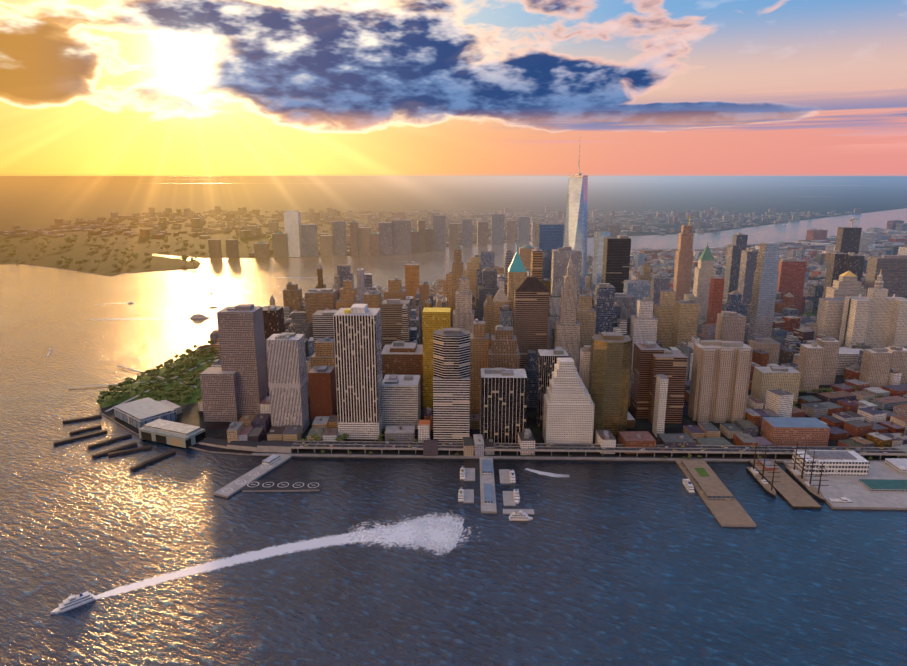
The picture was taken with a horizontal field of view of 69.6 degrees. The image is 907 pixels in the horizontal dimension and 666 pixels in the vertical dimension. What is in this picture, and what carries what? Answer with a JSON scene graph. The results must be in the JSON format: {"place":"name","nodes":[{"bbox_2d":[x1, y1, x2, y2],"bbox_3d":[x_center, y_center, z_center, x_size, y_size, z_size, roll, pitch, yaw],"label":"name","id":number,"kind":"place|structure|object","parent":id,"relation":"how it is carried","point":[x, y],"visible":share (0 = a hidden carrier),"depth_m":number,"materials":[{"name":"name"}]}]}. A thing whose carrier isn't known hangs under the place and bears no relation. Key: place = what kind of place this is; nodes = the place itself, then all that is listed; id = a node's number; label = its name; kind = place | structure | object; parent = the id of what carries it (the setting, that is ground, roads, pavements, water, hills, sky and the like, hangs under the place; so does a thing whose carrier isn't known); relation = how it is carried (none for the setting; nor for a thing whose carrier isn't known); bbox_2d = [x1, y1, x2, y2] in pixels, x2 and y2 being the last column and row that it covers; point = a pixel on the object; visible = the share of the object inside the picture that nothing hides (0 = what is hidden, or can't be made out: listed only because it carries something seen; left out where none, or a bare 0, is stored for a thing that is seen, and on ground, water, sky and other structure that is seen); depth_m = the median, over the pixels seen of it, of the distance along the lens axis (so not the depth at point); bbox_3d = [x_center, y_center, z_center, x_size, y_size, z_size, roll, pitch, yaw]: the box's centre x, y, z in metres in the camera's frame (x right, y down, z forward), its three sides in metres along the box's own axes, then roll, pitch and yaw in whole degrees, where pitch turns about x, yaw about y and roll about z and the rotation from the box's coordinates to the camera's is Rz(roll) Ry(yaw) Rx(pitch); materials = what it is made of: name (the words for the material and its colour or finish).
{"place":"outdoors","nodes":[
{"label":"outdoors","id":0,"kind":"place"},
{"bbox_2d":[181,255,188,263],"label":"tree","id":1,"kind":"object","parent":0,"point":[184,257],"visible":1,"depth_m":3133.97,"materials":[{"name":"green plant"}]},
{"bbox_2d":[0,206,861,257],"bbox_3d":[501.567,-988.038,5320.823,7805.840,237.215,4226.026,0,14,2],"label":"city buildings","id":2,"kind":"structure","parent":0,"point":[393,236],"depth_m":4601.67,"materials":[{"name":"glass"}]},
{"bbox_2d":[69,313,816,410],"bbox_3d":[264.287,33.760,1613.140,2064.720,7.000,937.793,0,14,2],"label":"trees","id":3,"kind":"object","parent":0,"point":[125,398],"depth_m":1321.36,"materials":[{"name":"plant"}]},
{"bbox_2d":[96,399,104,403],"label":"tree","id":4,"kind":"object","parent":3,"relation":"on","point":[99,401],"visible":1,"depth_m":1207.15,"materials":[{"name":"green plant"}]},
{"bbox_2d":[108,385,116,390],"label":"tree","id":5,"kind":"object","parent":3,"relation":"on","point":[111,388],"visible":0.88,"depth_m":1273.34,"materials":[{"name":"green plant"}]},
{"bbox_2d":[118,381,127,386],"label":"tree","id":6,"kind":"object","parent":3,"relation":"on","point":[122,383],"visible":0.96,"depth_m":1293.71,"materials":[{"name":"green plant"}]},
{"bbox_2d":[127,378,136,383],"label":"tree","id":7,"kind":"object","parent":3,"relation":"on","point":[131,380],"visible":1,"depth_m":1315.09,"materials":[{"name":"green plant"}]},
{"bbox_2d":[140,384,149,391],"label":"tree","id":8,"kind":"object","parent":3,"relation":"on","point":[144,386],"visible":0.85,"depth_m":1272.86,"materials":[{"name":"green plant"}]},
{"bbox_2d":[149,376,157,381],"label":"tree","id":9,"kind":"object","parent":3,"relation":"on","point":[153,378],"visible":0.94,"depth_m":1336.41,"materials":[{"name":"green plant"}]},
{"bbox_2d":[149,384,158,390],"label":"tree","id":10,"kind":"object","parent":3,"relation":"on","point":[152,387],"visible":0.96,"depth_m":1266.12,"materials":[{"name":"green plant"}]},
{"bbox_2d":[163,392,171,396],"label":"tree","id":11,"kind":"object","parent":3,"relation":"on","point":[165,394],"visible":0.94,"depth_m":1234.95,"materials":[{"name":"green plant"}]},
{"bbox_2d":[170,366,178,372],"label":"tree","id":12,"kind":"object","parent":3,"relation":"on","point":[174,368],"visible":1,"depth_m":1389.41,"materials":[{"name":"green plant"}]},
{"bbox_2d":[175,385,182,390],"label":"tree","id":13,"kind":"object","parent":3,"relation":"on","point":[179,388],"visible":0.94,"depth_m":1261.74,"materials":[{"name":"green plant"}]},
{"bbox_2d":[181,390,190,395],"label":"tree","id":14,"kind":"object","parent":3,"relation":"on","point":[187,392],"visible":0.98,"depth_m":1244.60,"materials":[{"name":"green plant"}]},
{"bbox_2d":[181,381,191,385],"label":"tree","id":15,"kind":"object","parent":3,"relation":"on","point":[186,383],"visible":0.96,"depth_m":1299.81,"materials":[{"name":"green plant"}]},
{"bbox_2d":[192,372,199,379],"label":"tree","id":16,"kind":"object","parent":3,"relation":"on","point":[194,375],"visible":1,"depth_m":1351.52,"materials":[{"name":"green plant"}]},
{"bbox_2d":[0,208,906,665],"bbox_3d":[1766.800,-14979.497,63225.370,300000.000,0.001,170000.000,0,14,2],"label":"water","id":17,"kind":"structure","parent":0,"point":[602,562],"depth_m":758.26,"materials":[{"name":"blue liquid"}]},
{"bbox_2d":[50,591,95,613],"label":"yacht","id":18,"kind":"object","parent":17,"relation":"on","point":[73,601],"visible":1,"depth_m":650.82,"materials":[{"name":"white paint"}]},
{"bbox_2d":[87,318,188,319],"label":"wake","id":19,"kind":"object","parent":17,"relation":"on","point":[149,318],"visible":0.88,"depth_m":1954.82,"materials":[{"name":"white liquid"}]},
{"bbox_2d":[190,314,210,318],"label":"boat","id":20,"kind":"object","parent":17,"relation":"on","point":[193,316],"visible":1,"depth_m":1956.25,"materials":[{"name":"white paint"}]},
{"bbox_2d":[94,511,463,598],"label":"boat wake","id":21,"kind":"object","parent":17,"relation":"on","point":[289,548],"visible":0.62,"depth_m":749.99,"materials":[{"name":"white liquid"}]},
{"bbox_2d":[343,516,487,552],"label":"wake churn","id":22,"kind":"object","parent":21,"relation":"on","point":[399,534],"visible":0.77,"depth_m":783.19,"materials":[{"name":"white liquid"}]},
{"bbox_2d":[407,516,470,549],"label":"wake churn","id":23,"kind":"object","parent":22,"relation":"on","point":[436,535],"visible":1,"depth_m":783.10,"materials":[{"name":"white liquid"}]},
{"bbox_2d":[458,489,463,501],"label":"boat","id":24,"kind":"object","parent":17,"relation":"on","point":[461,495],"depth_m":863.30,"materials":[{"name":"white paint"}]},
{"bbox_2d":[460,466,464,478],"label":"boat","id":25,"kind":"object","parent":17,"relation":"on","point":[462,472],"depth_m":928.31,"materials":[{"name":"white paint"}]},
{"bbox_2d":[53,397,906,526],"bbox_3d":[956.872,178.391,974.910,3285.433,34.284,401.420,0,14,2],"label":"piers","id":26,"kind":"structure","parent":17,"relation":"in","point":[860,480],"depth_m":986.86,"materials":[{"name":"concrete"}]},
{"bbox_2d":[829,496,851,502],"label":"boat","id":27,"kind":"object","parent":26,"relation":"on","point":[844,499],"visible":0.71,"depth_m":854.23,"materials":[{"name":"white paint"}]},
{"bbox_2d":[509,469,515,482],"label":"ferry boat","id":28,"kind":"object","parent":17,"relation":"on","point":[512,476],"depth_m":917.50,"materials":[{"name":"white paint"}]},
{"bbox_2d":[513,489,519,504],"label":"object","id":29,"kind":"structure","parent":17,"relation":"on","point":[516,496],"depth_m":862.15,"materials":[{"name":"white paint"}]},
{"bbox_2d":[525,468,566,477],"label":"boat wake","id":30,"kind":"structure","parent":17,"relation":"on","point":[545,473],"depth_m":942.87,"materials":[{"name":"white liquid"}]},
{"bbox_2d":[682,479,694,492],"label":"boat","id":31,"kind":"object","parent":17,"relation":"on","point":[688,485],"visible":1,"depth_m":892.42,"materials":[{"name":"white paint"}]},
{"bbox_2d":[746,442,780,498],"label":"sailing ship","id":32,"kind":"object","parent":17,"relation":"on","point":[763,483],"visible":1,"depth_m":905.20,"materials":[{"name":"black paint"}]},
{"bbox_2d":[785,443,828,502],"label":"sailing ship","id":33,"kind":"object","parent":17,"relation":"on","point":[806,484],"visible":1,"depth_m":897.13,"materials":[{"name":"black paint"}]},
{"bbox_2d":[0,176,906,275],"bbox_3d":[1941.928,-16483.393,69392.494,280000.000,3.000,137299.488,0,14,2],"label":"distant land","id":34,"kind":"structure","parent":0,"point":[32,202],"depth_m":10638.89,"materials":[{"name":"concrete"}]},
{"bbox_2d":[0,0,906,175],"label":"sky","id":35,"kind":"structure","parent":0,"point":[88,87],"materials":[{"name":"orange"}]},
{"bbox_2d":[100,309,903,461],"bbox_3d":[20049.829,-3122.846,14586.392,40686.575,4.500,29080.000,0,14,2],"label":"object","id":36,"kind":"structure","parent":0,"point":[191,414],"depth_m":1107.71,"materials":[{"name":"concrete"}]},
{"bbox_2d":[311,434,318,440],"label":"tree","id":37,"kind":"object","parent":36,"relation":"on","point":[314,435],"visible":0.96,"depth_m":1036.93,"materials":[{"name":"green plant"}]},
{"bbox_2d":[198,219,906,458],"bbox_3d":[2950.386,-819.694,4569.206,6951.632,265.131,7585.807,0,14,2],"label":"city buildings","id":38,"kind":"structure","parent":36,"relation":"on","point":[849,413],"depth_m":1322.47,"materials":[{"name":"grey concrete"}]},
{"bbox_2d":[509,511,532,520],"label":"ferry boat","id":39,"kind":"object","parent":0,"point":[519,516],"depth_m":813.80,"materials":[{"name":"white paint"}]},
{"bbox_2d":[200,145,906,443],"bbox_3d":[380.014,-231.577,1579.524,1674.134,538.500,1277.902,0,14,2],"label":"skyscrapers","id":40,"kind":"structure","parent":0,"point":[366,381],"depth_m":1176.33,"materials":[{"name":"grey concrete"}]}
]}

